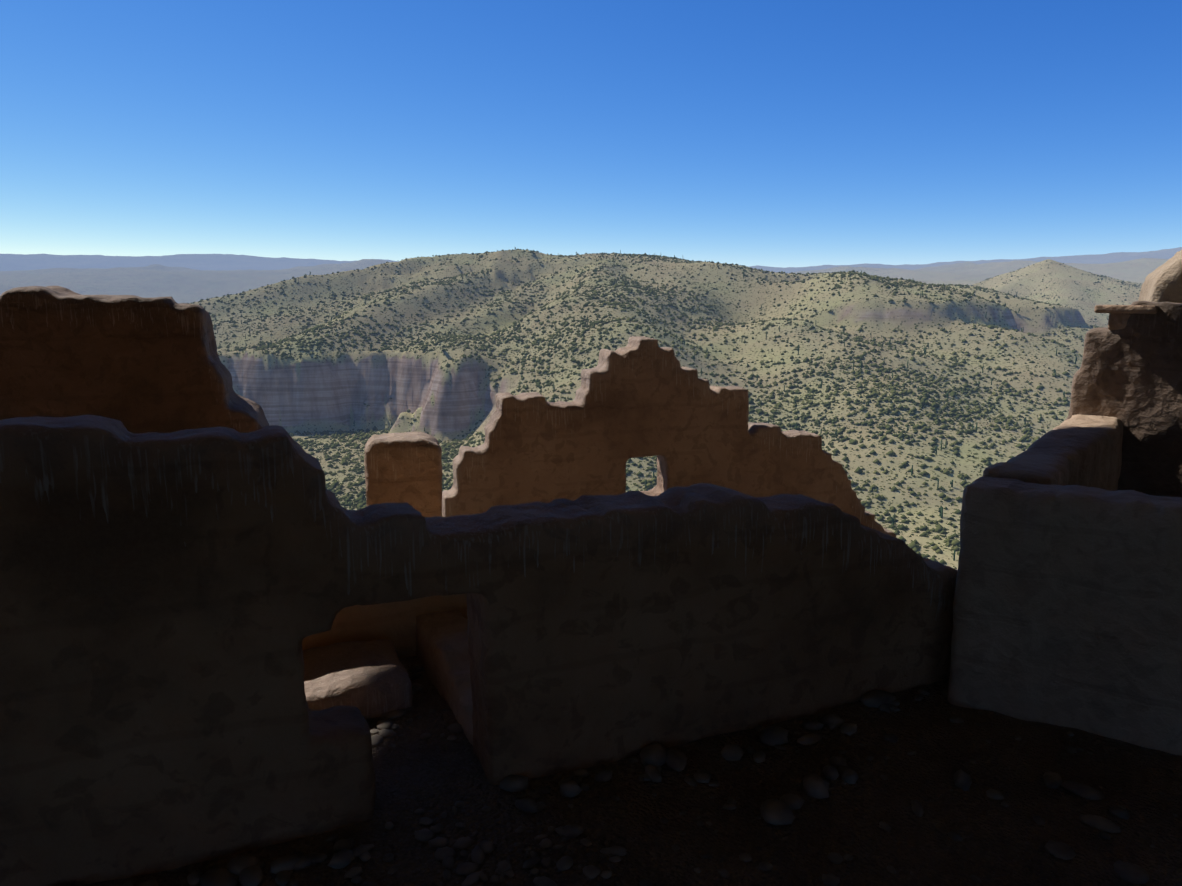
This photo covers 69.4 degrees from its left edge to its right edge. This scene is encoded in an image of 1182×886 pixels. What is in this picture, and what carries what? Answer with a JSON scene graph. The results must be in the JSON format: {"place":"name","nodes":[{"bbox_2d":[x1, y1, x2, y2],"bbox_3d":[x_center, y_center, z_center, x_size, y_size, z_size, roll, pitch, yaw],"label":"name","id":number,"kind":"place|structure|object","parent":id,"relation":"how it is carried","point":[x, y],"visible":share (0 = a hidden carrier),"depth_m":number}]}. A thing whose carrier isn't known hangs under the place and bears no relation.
{"place":"outdoors","nodes":[
{"label":"outdoors","id":0,"kind":"place"},
{"bbox_2d":[0,247,1181,568],"bbox_3d":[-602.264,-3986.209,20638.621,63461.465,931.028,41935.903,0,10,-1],"label":"terrain","id":1,"kind":"structure","parent":0,"point":[334,391],"depth_m":962.76},
{"bbox_2d":[215,247,1076,560],"bbox_3d":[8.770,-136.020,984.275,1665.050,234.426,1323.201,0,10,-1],"label":"saguaro cacti","id":2,"kind":"object","parent":1,"relation":"on","point":[701,375],"visible":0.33,"depth_m":842.80},
{"bbox_2d":[187,249,1141,568],"bbox_3d":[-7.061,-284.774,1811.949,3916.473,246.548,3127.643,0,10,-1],"label":"desert shrubs","id":3,"kind":"object","parent":1,"relation":"on","point":[359,503],"visible":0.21,"depth_m":851.28},
{"bbox_2d":[0,0,1181,267],"label":"sky","id":4,"kind":"structure","parent":0,"point":[770,133]},
{"bbox_2d":[82,569,1181,885],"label":"ground","id":5,"kind":"structure","parent":0,"point":[434,775],"depth_m":3.40},
{"bbox_2d":[0,286,268,433],"bbox_3d":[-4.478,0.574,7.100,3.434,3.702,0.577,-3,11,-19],"label":"adobe wall","id":6,"kind":"structure","parent":5,"relation":"on","point":[136,365],"depth_m":6.84},
{"bbox_2d":[303,639,412,718],"bbox_3d":[-1.246,1.326,4.415,0.563,0.454,0.660,-4,11,-23],"label":"boulder","id":7,"kind":"object","parent":5,"relation":"on","point":[369,679],"visible":0.6,"depth_m":4.20},
{"bbox_2d":[302,593,467,657],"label":"ruined wall","id":8,"kind":"structure","parent":5,"relation":"on","point":[394,623],"depth_m":4.78},
{"bbox_2d":[364,432,441,516],"bbox_3d":[-1.396,1.024,6.476,0.562,2.215,0.503,-3,10,-14],"label":"wall fragment","id":9,"kind":"object","parent":5,"relation":"on","point":[404,467],"visible":0.29,"depth_m":6.11},
{"bbox_2d":[416,610,472,744],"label":"stone wall","id":10,"kind":"structure","parent":5,"relation":"on","point":[442,654],"depth_m":4.41},
{"bbox_2d":[0,415,957,885],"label":"adobe wall","id":11,"kind":"structure","parent":5,"relation":"on","point":[170,603],"depth_m":3.18},
{"bbox_2d":[123,665,1177,885],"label":"floor pebbles","id":12,"kind":"object","parent":5,"relation":"on","point":[654,758],"visible":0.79,"depth_m":3.35},
{"bbox_2d":[442,336,895,536],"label":"ruined wall","id":13,"kind":"structure","parent":5,"relation":"on","point":[639,396],"depth_m":8.16},
{"bbox_2d":[983,414,1122,490],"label":"ruined wall","id":14,"kind":"structure","parent":5,"relation":"on","point":[1082,450],"depth_m":5.36},
{"bbox_2d":[947,476,1181,755],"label":"adobe wall","id":15,"kind":"structure","parent":5,"relation":"on","point":[1067,606],"depth_m":3.94},
{"bbox_2d":[1138,250,1181,302],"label":"boulder","id":16,"kind":"object","parent":5,"relation":"on","point":[1162,283],"visible":0.1,"depth_m":9.47},
{"bbox_2d":[1062,301,1181,497],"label":"rock outcrop","id":17,"kind":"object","parent":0,"point":[1129,375],"depth_m":6.67},
{"bbox_2d":[1108,313,1129,329],"bbox_3d":[4.252,-0.969,6.776,0.224,0.140,0.302,7,13,36],"label":"rock","id":18,"kind":"object","parent":17,"relation":"on","point":[1117,321],"visible":0.44,"depth_m":6.68},
{"bbox_2d":[1094,305,1157,313],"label":"rock slab","id":19,"kind":"structure","parent":17,"relation":"on","point":[1133,309],"depth_m":6.60}
]}

